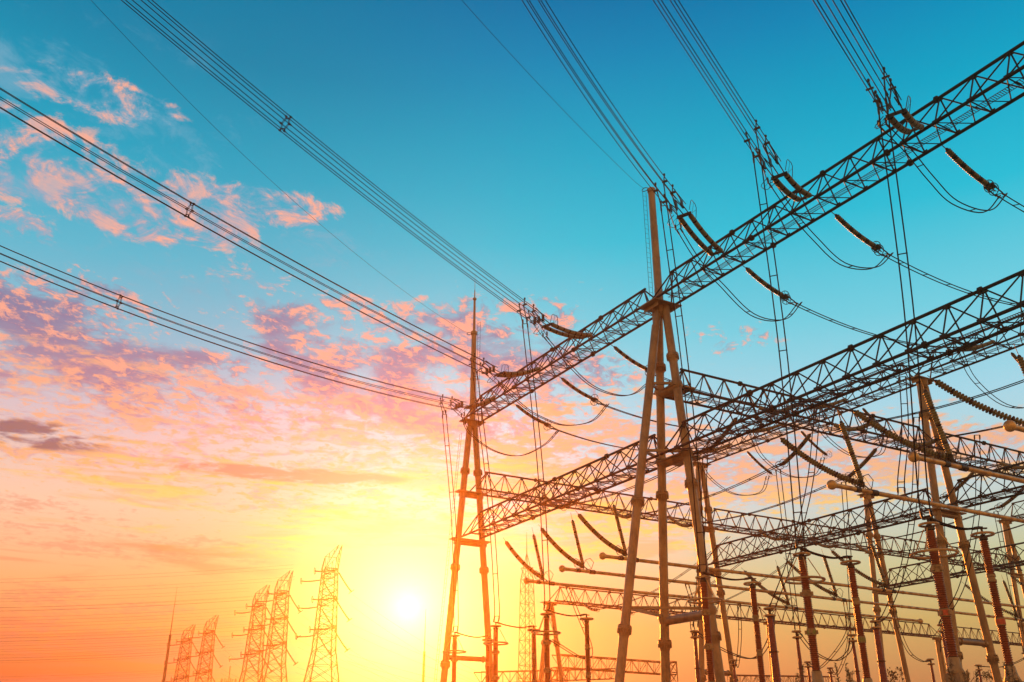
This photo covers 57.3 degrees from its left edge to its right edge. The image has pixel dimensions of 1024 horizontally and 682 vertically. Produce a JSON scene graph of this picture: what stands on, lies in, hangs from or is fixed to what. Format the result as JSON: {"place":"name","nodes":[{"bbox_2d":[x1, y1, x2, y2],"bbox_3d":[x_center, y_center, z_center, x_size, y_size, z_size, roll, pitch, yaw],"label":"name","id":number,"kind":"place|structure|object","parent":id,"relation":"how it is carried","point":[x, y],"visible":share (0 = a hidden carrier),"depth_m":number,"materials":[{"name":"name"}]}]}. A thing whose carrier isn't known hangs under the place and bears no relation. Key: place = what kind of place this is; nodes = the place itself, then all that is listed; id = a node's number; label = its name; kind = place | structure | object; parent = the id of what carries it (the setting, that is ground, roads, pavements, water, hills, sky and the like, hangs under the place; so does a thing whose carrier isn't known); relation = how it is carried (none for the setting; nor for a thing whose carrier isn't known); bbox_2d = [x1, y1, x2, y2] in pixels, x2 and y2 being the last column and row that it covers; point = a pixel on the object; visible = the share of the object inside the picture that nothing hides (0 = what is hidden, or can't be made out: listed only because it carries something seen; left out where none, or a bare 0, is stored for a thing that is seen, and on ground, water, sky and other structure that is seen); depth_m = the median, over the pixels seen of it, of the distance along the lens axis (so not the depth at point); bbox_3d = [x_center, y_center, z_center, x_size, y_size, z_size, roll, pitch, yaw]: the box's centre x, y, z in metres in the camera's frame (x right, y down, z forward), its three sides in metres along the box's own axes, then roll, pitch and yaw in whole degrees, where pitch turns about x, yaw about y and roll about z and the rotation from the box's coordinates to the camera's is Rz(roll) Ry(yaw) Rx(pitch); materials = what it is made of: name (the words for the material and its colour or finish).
{"place":"outdoors","nodes":[
{"label":"outdoors","id":0,"kind":"place"},
{"bbox_2d":[0,0,1023,681],"label":"sky","id":1,"kind":"structure","parent":0,"point":[131,445],"materials":[{"name":"blue"}]},
{"bbox_2d":[575,500,638,562],"bbox_3d":[5.397,11.709,57.074,4.439,3.799,1.521,-17,-29,33],"label":"insulator","id":2,"kind":"object","parent":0,"point":[623,551],"visible":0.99,"depth_m":56.15,"materials":[{"name":"beige ceramic"}]},
{"bbox_2d":[599,552,1023,607],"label":"tube bus","id":3,"kind":"object","parent":2,"relation":"hanging from","point":[602,555],"visible":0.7,"depth_m":60.71,"materials":[{"name":"metal"}]},
{"bbox_2d":[830,540,896,593],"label":"insulator","id":4,"kind":"object","parent":3,"relation":"on","point":[871,579],"visible":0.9,"depth_m":66.30,"materials":[{"name":"beige ceramic"}]},
{"bbox_2d":[744,560,798,609],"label":"insulator","id":5,"kind":"object","parent":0,"point":[786,601],"visible":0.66,"depth_m":73.57,"materials":[{"name":"beige ceramic"}]},
{"bbox_2d":[523,578,922,623],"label":"tube bus","id":6,"kind":"object","parent":5,"relation":"hanging from","point":[528,581],"visible":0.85,"depth_m":68.55,"materials":[{"name":"metal"}]},
{"bbox_2d":[504,529,554,585],"bbox_3d":[0.747,15.004,64.423,4.439,3.799,1.521,-17,-29,33],"label":"insulator","id":7,"kind":"object","parent":6,"relation":"on","point":[526,565],"visible":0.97,"depth_m":63.46,"materials":[{"name":"beige ceramic"}]},
{"bbox_2d":[784,551,846,601],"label":"insulator","id":8,"kind":"object","parent":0,"point":[833,593],"visible":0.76,"depth_m":69.79,"materials":[{"name":"beige ceramic"}]},
{"bbox_2d":[559,565,1021,620],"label":"tube bus","id":9,"kind":"object","parent":8,"relation":"hanging from","point":[562,568],"visible":0.8,"depth_m":65.73,"materials":[{"name":"metal"}]},
{"bbox_2d":[538,516,595,574],"bbox_3d":[3.147,13.303,60.630,4.439,3.799,1.521,-17,-29,33],"label":"insulator","id":10,"kind":"object","parent":9,"relation":"on","point":[580,563],"visible":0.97,"depth_m":59.61,"materials":[{"name":"beige ceramic"}]},
{"bbox_2d":[927,344,1023,426],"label":"insulator","id":11,"kind":"object","parent":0,"point":[966,398],"visible":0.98,"depth_m":36.68,"materials":[{"name":"beige ceramic"}]},
{"label":"gravel yard","id":12,"kind":"structure","parent":0,"visible":0},
{"bbox_2d":[442,632,465,681],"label":"post insulator","id":13,"kind":"object","parent":12,"relation":"on","point":[454,652],"visible":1,"depth_m":57.35,"materials":[{"name":"red ceramic"}]},
{"bbox_2d":[434,290,492,681],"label":"gantry column","id":14,"kind":"structure","parent":12,"relation":"on","point":[472,423],"depth_m":69.39,"materials":[{"name":"metal"}]},
{"bbox_2d":[470,471,709,523],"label":"gantry beam","id":15,"kind":"structure","parent":14,"relation":"attached to","point":[592,506],"depth_m":75.58,"materials":[{"name":"metal"}]},
{"bbox_2d":[483,622,508,681],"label":"post insulator","id":16,"kind":"object","parent":12,"relation":"on","point":[495,652],"visible":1,"depth_m":53.11,"materials":[{"name":"ceramic"}]},
{"bbox_2d":[527,626,537,681],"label":"post insulator","id":17,"kind":"object","parent":12,"relation":"on","point":[534,658],"visible":0.93,"depth_m":53.30,"materials":[{"name":"ceramic"}]},
{"bbox_2d":[474,668,615,681],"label":"gantry","id":18,"kind":"object","parent":12,"relation":"on","point":[568,670],"visible":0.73,"depth_m":140.07,"materials":[{"name":"metal"}]},
{"bbox_2d":[533,609,560,681],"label":"post insulator","id":19,"kind":"object","parent":12,"relation":"on","point":[547,670],"visible":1,"depth_m":48.73,"materials":[{"name":"ceramic"}]},
{"bbox_2d":[538,601,563,681],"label":"gantry column","id":20,"kind":"structure","parent":12,"relation":"on","point":[558,657],"depth_m":97.53,"materials":[{"name":"metal"}]},
{"bbox_2d":[580,614,593,681],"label":"post insulator","id":21,"kind":"object","parent":12,"relation":"on","point":[586,619],"visible":1,"depth_m":49.00,"materials":[{"name":"ceramic"}]},
{"bbox_2d":[614,187,725,681],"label":"gantry column","id":22,"kind":"structure","parent":12,"relation":"on","point":[660,309],"depth_m":50.12,"materials":[{"name":"metal"}]},
{"bbox_2d":[465,288,652,420],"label":"gantry beam","id":23,"kind":"structure","parent":22,"relation":"attached to","point":[590,340],"depth_m":62.48,"materials":[{"name":"metal"}]},
{"bbox_2d":[439,394,495,417],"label":"insulator string","id":24,"kind":"object","parent":23,"relation":"hanging from","point":[473,405],"visible":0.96,"depth_m":66.60,"materials":[{"name":"beige ceramic"}]},
{"bbox_2d":[0,245,463,410],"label":"conductor bundle","id":25,"kind":"object","parent":24,"relation":"attached to","point":[119,302],"visible":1,"depth_m":53.96,"materials":[{"name":"metal"}]},
{"bbox_2d":[442,414,458,631],"bbox_3d":[-3.971,11.586,61.609,2.008,14.658,0.530,-21,-31,38],"label":"dropper","id":26,"kind":"object","parent":24,"relation":"hanging from","point":[451,523],"visible":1,"depth_m":61.51,"materials":[{"name":"metal"}]},
{"bbox_2d":[469,353,539,385],"bbox_3d":[-0.631,2.041,61.452,1.669,2.342,6.636,-18,-30,35],"label":"insulator string","id":27,"kind":"object","parent":23,"relation":"hanging from","point":[506,374],"visible":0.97,"depth_m":60.83,"materials":[{"name":"beige ceramic"}]},
{"bbox_2d":[0,88,497,375],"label":"conductor bundle","id":28,"kind":"object","parent":27,"relation":"attached to","point":[187,210],"visible":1,"depth_m":46.92,"materials":[{"name":"metal"}]},
{"bbox_2d":[473,376,499,621],"bbox_3d":[-1.597,9.199,56.491,2.033,14.828,0.389,18,-30,-34],"label":"dropper","id":29,"kind":"object","parent":27,"relation":"hanging from","point":[487,500],"visible":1,"depth_m":56.54,"materials":[{"name":"metal"}]},
{"bbox_2d":[517,297,591,338],"bbox_3d":[2.308,-0.647,56.433,1.986,1.602,7.251,-16,-29,32],"label":"insulator string","id":30,"kind":"object","parent":23,"relation":"hanging from","point":[566,332],"visible":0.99,"depth_m":55.88,"materials":[{"name":"beige ceramic"}]},
{"bbox_2d":[121,0,546,325],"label":"conductor bundle","id":31,"kind":"object","parent":30,"relation":"attached to","point":[289,119],"visible":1,"depth_m":43.18,"materials":[{"name":"metal"}]},
{"bbox_2d":[522,323,550,609],"bbox_3d":[1.349,6.614,51.666,0.491,15.602,2.844,-10,-26,22],"label":"dropper","id":32,"kind":"object","parent":30,"relation":"hanging from","point":[537,468],"visible":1,"depth_m":51.76,"materials":[{"name":"metal"}]},
{"bbox_2d":[544,336,645,395],"bbox_3d":[5.519,1.852,58.589,8.144,2.948,0.414,13,-27,-27],"label":"jumper loop","id":33,"kind":"object","parent":30,"relation":"hanging from","point":[584,378],"visible":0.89,"depth_m":57.67,"materials":[{"name":"metal"}]},
{"bbox_2d":[461,434,673,539],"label":"gantry beam","id":34,"kind":"structure","parent":22,"relation":"attached to","point":[605,457],"depth_m":59.23,"materials":[{"name":"metal"}]},
{"bbox_2d":[665,368,944,454],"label":"gantry beam","id":35,"kind":"structure","parent":22,"relation":"attached to","point":[743,385],"depth_m":57.42,"materials":[{"name":"metal"}]},
{"bbox_2d":[758,399,803,413],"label":"insulator string","id":36,"kind":"object","parent":35,"relation":"hanging from","point":[760,407],"visible":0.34,"depth_m":52.40,"materials":[{"name":"beige ceramic"}]},
{"bbox_2d":[800,319,1022,402],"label":"bus cable","id":37,"kind":"object","parent":36,"relation":"attached to","point":[914,369],"visible":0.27,"depth_m":45.54,"materials":[{"name":"metal"}]},
{"bbox_2d":[897,376,908,494],"bbox_3d":[18.481,4.366,44.397,2.187,6.260,0.302,17,-29,-33],"label":"cable loop","id":38,"kind":"object","parent":37,"relation":"hanging from","point":[901,403],"visible":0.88,"depth_m":44.44,"materials":[{"name":"metal"}]},
{"bbox_2d":[833,418,881,430],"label":"insulator string","id":39,"kind":"object","parent":35,"relation":"hanging from","point":[856,428],"visible":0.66,"depth_m":55.56,"materials":[{"name":"beige ceramic"}]},
{"bbox_2d":[876,379,1023,420],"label":"bus cable","id":40,"kind":"object","parent":39,"relation":"attached to","point":[914,413],"visible":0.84,"depth_m":50.35,"materials":[{"name":"metal"}]},
{"bbox_2d":[653,41,1023,303],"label":"gantry beam","id":41,"kind":"structure","parent":22,"relation":"attached to","point":[934,101],"depth_m":43.16,"materials":[{"name":"metal"}]},
{"bbox_2d":[654,173,722,255],"bbox_3d":[8.691,-6.132,47.487,1.805,1.436,6.710,-15,-28,29],"label":"insulator string","id":42,"kind":"object","parent":41,"relation":"hanging from","point":[702,231],"visible":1,"depth_m":47.13,"materials":[{"name":"beige ceramic"}]},
{"bbox_2d":[522,0,685,213],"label":"conductor bundle","id":43,"kind":"object","parent":42,"relation":"attached to","point":[601,97],"visible":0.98,"depth_m":41.50,"materials":[{"name":"metal"}]},
{"bbox_2d":[660,205,707,571],"bbox_3d":[7.749,1.640,42.373,0.494,17.075,2.122,-10,-26,21],"label":"dropper","id":44,"kind":"object","parent":42,"relation":"hanging from","point":[699,569],"visible":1,"depth_m":42.32,"materials":[{"name":"metal"}]},
{"bbox_2d":[676,228,801,321],"bbox_3d":[12.243,-3.187,49.791,8.388,4.021,0.414,13,-27,-27],"label":"jumper loop","id":45,"kind":"object","parent":42,"relation":"hanging from","point":[730,291],"visible":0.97,"depth_m":48.92,"materials":[{"name":"metal"}]},
{"bbox_2d":[743,266,794,304],"bbox_3d":[13.849,-2.963,50.710,3.465,1.648,0.608,13,-27,-27],"label":"insulator string","id":46,"kind":"object","parent":41,"relation":"hanging from","point":[785,296],"visible":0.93,"depth_m":50.68,"materials":[{"name":"beige ceramic"}]},
{"bbox_2d":[790,302,956,347],"bbox_3d":[21.407,-0.627,54.441,14.109,1.058,0.392,13,-27,-27],"label":"bus cable","id":47,"kind":"object","parent":46,"relation":"hanging from","point":[853,328],"visible":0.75,"depth_m":53.03,"materials":[{"name":"metal"}]},
{"bbox_2d":[744,119,811,201],"bbox_3d":[12.075,-7.849,42.851,1.514,1.785,5.709,-16,-29,32],"label":"insulator string","id":48,"kind":"object","parent":41,"relation":"hanging from","point":[793,183],"visible":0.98,"depth_m":42.52,"materials":[{"name":"beige ceramic"}]},
{"bbox_2d":[653,0,780,172],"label":"conductor bundle","id":49,"kind":"object","parent":48,"relation":"attached to","point":[718,76],"visible":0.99,"depth_m":39.40,"materials":[{"name":"metal"}]},
{"bbox_2d":[752,155,805,548],"bbox_3d":[10.888,-0.128,38.131,0.568,16.830,1.509,-3,-24,7],"label":"dropper","id":50,"kind":"object","parent":48,"relation":"hanging from","point":[796,539],"visible":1,"depth_m":38.02,"materials":[{"name":"metal"}]},
{"bbox_2d":[769,182,893,269],"bbox_3d":[15.464,-5.141,44.860,7.846,3.351,0.414,13,-27,-27],"label":"jumper loop","id":51,"kind":"object","parent":48,"relation":"hanging from","point":[850,266],"visible":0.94,"depth_m":43.98,"materials":[{"name":"metal"}]},
{"bbox_2d":[832,212,887,255],"bbox_3d":[16.949,-5.159,45.810,3.465,1.648,0.608,13,-27,-27],"label":"insulator string","id":52,"kind":"object","parent":41,"relation":"hanging from","point":[857,234],"visible":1,"depth_m":45.76,"materials":[{"name":"beige ceramic"}]},
{"bbox_2d":[882,253,1015,305],"bbox_3d":[24.507,-2.823,49.542,14.109,1.058,0.392,13,-27,-27],"label":"bus cable","id":53,"kind":"object","parent":52,"relation":"hanging from","point":[945,281],"visible":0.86,"depth_m":48.09,"materials":[{"name":"metal"}]},
{"bbox_2d":[866,67,923,134],"bbox_3d":[15.004,-8.813,36.891,1.596,2.626,6.647,-15,-28,29],"label":"insulator string","id":54,"kind":"object","parent":41,"relation":"hanging from","point":[911,120],"visible":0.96,"depth_m":36.20,"materials":[{"name":"beige ceramic"}]},
{"bbox_2d":[812,0,901,113],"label":"conductor bundle","id":55,"kind":"object","parent":54,"relation":"attached to","point":[854,49],"visible":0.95,"depth_m":32.45,"materials":[{"name":"metal"}]},
{"bbox_2d":[877,105,932,518],"bbox_3d":[13.717,-1.362,32.584,0.588,14.546,3.055,-1,-24,3],"label":"dropper","id":56,"kind":"object","parent":54,"relation":"hanging from","point":[907,345],"visible":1,"depth_m":32.66,"materials":[{"name":"metal"}]},
{"bbox_2d":[881,123,1007,212],"bbox_3d":[18.554,-6.934,39.773,7.710,2.672,0.414,13,-27,-27],"label":"jumper loop","id":57,"kind":"object","parent":54,"relation":"hanging from","point":[887,125],"visible":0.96,"depth_m":39.06,"materials":[{"name":"metal"}]},
{"bbox_2d":[942,145,1002,196],"bbox_3d":[20.049,-7.355,40.910,3.465,1.648,0.608,13,-27,-27],"label":"insulator string","id":58,"kind":"object","parent":41,"relation":"hanging from","point":[988,186],"visible":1,"depth_m":40.87,"materials":[{"name":"beige ceramic"}]},
{"bbox_2d":[660,269,1023,455],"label":"gantry beam","id":59,"kind":"structure","parent":22,"relation":"attached to","point":[981,320],"depth_m":40.69,"materials":[{"name":"metal"}]},
{"bbox_2d":[687,572,722,681],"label":"post insulator","id":60,"kind":"object","parent":12,"relation":"on","point":[706,613],"visible":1,"depth_m":38.76,"materials":[{"name":"ceramic"}]},
{"bbox_2d":[693,461,737,681],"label":"gantry column","id":61,"kind":"structure","parent":12,"relation":"on","point":[710,528],"depth_m":79.12,"materials":[{"name":"metal"}]},
{"bbox_2d":[704,508,881,551],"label":"gantry beam","id":62,"kind":"structure","parent":61,"relation":"attached to","point":[748,529],"depth_m":85.28,"materials":[{"name":"metal"}]},
{"bbox_2d":[707,488,949,567],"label":"gantry beam","id":63,"kind":"structure","parent":61,"relation":"attached to","point":[857,530],"depth_m":69.86,"materials":[{"name":"metal"}]},
{"bbox_2d":[743,578,764,681],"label":"post insulator","id":64,"kind":"object","parent":12,"relation":"on","point":[757,633],"visible":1,"depth_m":38.98,"materials":[{"name":"ceramic"}]},
{"bbox_2d":[761,621,777,681],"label":"gantry column","id":65,"kind":"structure","parent":12,"relation":"on","point":[765,623],"depth_m":112.41,"materials":[{"name":"metal"}]},
{"bbox_2d":[550,586,766,621],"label":"gantry beam","id":66,"kind":"structure","parent":65,"relation":"attached to","point":[567,602],"depth_m":104.43,"materials":[{"name":"metal"}]},
{"bbox_2d":[767,608,941,637],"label":"gantry beam","id":67,"kind":"structure","parent":65,"relation":"attached to","point":[926,635],"depth_m":120.39,"materials":[{"name":"metal"}]},
{"bbox_2d":[763,607,780,681],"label":"bushing","id":68,"kind":"object","parent":12,"relation":"on","point":[775,667],"visible":1,"depth_m":46.72,"materials":[{"name":"red ceramic"}]},
{"bbox_2d":[768,406,820,607],"bbox_3d":[14.779,8.530,49.026,3.983,10.472,0.376,-10,-26,21],"label":"cable loop","id":69,"kind":"object","parent":68,"relation":"attached to","point":[800,513],"visible":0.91,"depth_m":48.57,"materials":[{"name":"metal"}]},
{"bbox_2d":[791,630,804,681],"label":"bushing","id":70,"kind":"object","parent":12,"relation":"on","point":[797,638],"visible":0.89,"depth_m":55.44,"materials":[{"name":"ceramic"}]},
{"bbox_2d":[775,469,800,629],"bbox_3d":[17.107,12.791,58.239,0.367,10.102,0.643,-6,-25,14],"label":"dropper","id":71,"kind":"object","parent":70,"relation":"on","point":[789,548],"visible":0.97,"depth_m":58.40,"materials":[{"name":"metal"}]},
{"bbox_2d":[784,547,825,681],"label":"post insulator","id":72,"kind":"object","parent":12,"relation":"on","point":[811,631],"visible":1,"depth_m":34.24,"materials":[{"name":"ceramic"}]},
{"bbox_2d":[840,556,872,681],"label":"post insulator","id":73,"kind":"object","parent":12,"relation":"on","point":[856,604],"visible":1,"depth_m":34.70,"materials":[{"name":"ceramic"}]},
{"bbox_2d":[869,620,887,681],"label":"bushing","id":74,"kind":"object","parent":12,"relation":"on","point":[881,662],"visible":1,"depth_m":51.17,"materials":[{"name":"ceramic"}]},
{"bbox_2d":[877,417,919,621],"bbox_3d":[21.373,9.884,52.040,0.371,10.480,5.119,12,-27,-25],"label":"cable loop","id":75,"kind":"object","parent":74,"relation":"attached to","point":[907,532],"visible":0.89,"depth_m":51.21,"materials":[{"name":"metal"}]},
{"bbox_2d":[857,493,910,681],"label":"gantry column","id":76,"kind":"structure","parent":12,"relation":"on","point":[867,498],"depth_m":89.62,"materials":[{"name":"metal"}]},
{"bbox_2d":[874,535,1022,572],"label":"gantry beam","id":77,"kind":"structure","parent":76,"relation":"attached to","point":[899,553],"depth_m":95.01,"materials":[{"name":"metal"}]},
{"bbox_2d":[877,542,1023,588],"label":"gantry beam","id":78,"kind":"structure","parent":76,"relation":"attached to","point":[927,580],"depth_m":83.24,"materials":[{"name":"metal"}]},
{"bbox_2d":[930,637,946,681],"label":"gantry column","id":79,"kind":"structure","parent":12,"relation":"on","point":[942,666],"depth_m":126.72,"materials":[{"name":"metal"}]},
{"bbox_2d":[933,626,1021,645],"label":"gantry beam","id":80,"kind":"structure","parent":79,"relation":"attached to","point":[1010,642],"depth_m":133.11,"materials":[{"name":"metal"}]},
{"bbox_2d":[910,517,967,681],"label":"post insulator","id":81,"kind":"object","parent":12,"relation":"on","point":[944,612],"visible":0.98,"depth_m":29.77,"materials":[{"name":"ceramic"}]},
{"bbox_2d":[937,624,947,667],"bbox_3d":[24.465,20.116,51.504,0.760,8.820,0.750,17,-29,-32],"label":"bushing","id":82,"kind":"object","parent":12,"relation":"on","point":[944,645],"visible":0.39,"depth_m":52.81,"materials":[{"name":"ceramic"}]},
{"bbox_2d":[938,435,981,623],"bbox_3d":[25.986,10.850,54.394,4.220,10.514,0.327,-18,-30,35],"label":"cable loop","id":83,"kind":"object","parent":82,"relation":"attached to","point":[972,530],"visible":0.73,"depth_m":53.85,"materials":[{"name":"metal"}]},
{"bbox_2d":[907,375,1002,681],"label":"gantry column","id":84,"kind":"structure","parent":12,"relation":"on","point":[992,657],"depth_m":60.40,"materials":[{"name":"metal"}]},
{"bbox_2d":[694,362,916,463],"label":"gantry beam","id":85,"kind":"structure","parent":84,"relation":"attached to","point":[846,402],"depth_m":72.23,"materials":[{"name":"metal"}]},
{"bbox_2d":[914,313,1023,378],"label":"gantry beam","id":86,"kind":"structure","parent":84,"relation":"attached to","point":[954,360],"depth_m":61.80,"materials":[{"name":"metal"}]},
{"bbox_2d":[933,432,1023,478],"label":"gantry beam","id":87,"kind":"structure","parent":84,"relation":"attached to","point":[984,462],"depth_m":65.67,"materials":[{"name":"metal"}]},
{"bbox_2d":[943,461,1023,510],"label":"gantry beam","id":88,"kind":"structure","parent":84,"relation":"attached to","point":[1006,490],"depth_m":58.97,"materials":[{"name":"metal"}]},
{"bbox_2d":[970,527,1023,681],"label":"post insulator","id":89,"kind":"object","parent":12,"relation":"on","point":[1000,621],"visible":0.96,"depth_m":30.21,"materials":[{"name":"ceramic"}]},
{"bbox_2d":[997,519,1023,648],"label":"gantry column","id":90,"kind":"structure","parent":12,"relation":"on","point":[1008,537],"depth_m":101.28,"materials":[{"name":"metal"}]},
{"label":"ground","id":91,"kind":"structure","parent":0,"visible":0},
{"bbox_2d":[164,624,199,681],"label":"transmission tower","id":92,"kind":"structure","parent":91,"relation":"on","point":[184,639],"depth_m":225.69,"materials":[{"name":"metal"}]},
{"bbox_2d":[183,615,224,681],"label":"transmission tower","id":93,"kind":"structure","parent":91,"relation":"on","point":[209,669],"depth_m":211.09,"materials":[{"name":"metal"}]},
{"bbox_2d":[229,585,278,681],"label":"transmission tower","id":94,"kind":"structure","parent":91,"relation":"on","point":[250,636],"depth_m":174.44,"materials":[{"name":"metal"}]},
{"bbox_2d":[250,570,302,681],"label":"transmission tower","id":95,"kind":"structure","parent":91,"relation":"on","point":[279,594],"depth_m":161.26,"materials":[{"name":"metal"}]},
{"bbox_2d":[295,545,353,681],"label":"transmission tower","id":96,"kind":"structure","parent":91,"relation":"on","point":[332,627],"depth_m":141.88,"materials":[{"name":"metal"}]},
{"bbox_2d":[518,534,536,681],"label":"lattice mast","id":97,"kind":"object","parent":91,"relation":"on","point":[525,625],"visible":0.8,"depth_m":173.98,"materials":[{"name":"metal"}]},
{"bbox_2d":[551,654,677,681],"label":"gantry","id":98,"kind":"object","parent":91,"relation":"on","point":[568,656],"visible":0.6,"depth_m":151.88,"materials":[{"name":"metal"}]},
{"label":"v-insulator","id":99,"kind":"object","parent":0,"visible":0},
{"bbox_2d":[827,480,1023,522],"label":"tube bus","id":100,"kind":"object","parent":99,"relation":"hanging from","point":[832,484],"visible":1,"depth_m":43.16,"materials":[{"name":"metal"}]},
{"bbox_2d":[776,411,879,495],"bbox_3d":[14.197,5.475,43.165,4.439,3.799,1.521,-17,-29,33],"label":"insulator","id":101,"kind":"object","parent":100,"relation":"on","point":[859,482],"visible":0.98,"depth_m":42.19,"materials":[{"name":"beige ceramic"}]},
{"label":"v-insulator","id":102,"kind":"object","parent":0,"visible":0},
{"bbox_2d":[908,451,1023,483],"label":"tube bus","id":103,"kind":"object","parent":102,"relation":"hanging from","point":[911,458],"visible":0.92,"depth_m":38.23,"materials":[{"name":"metal"}]},
{"bbox_2d":[848,380,968,471],"bbox_3d":[16.447,3.881,39.609,4.439,3.799,1.521,-17,-29,33],"label":"insulator","id":104,"kind":"object","parent":103,"relation":"on","point":[947,455],"visible":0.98,"depth_m":38.66,"materials":[{"name":"beige ceramic"}]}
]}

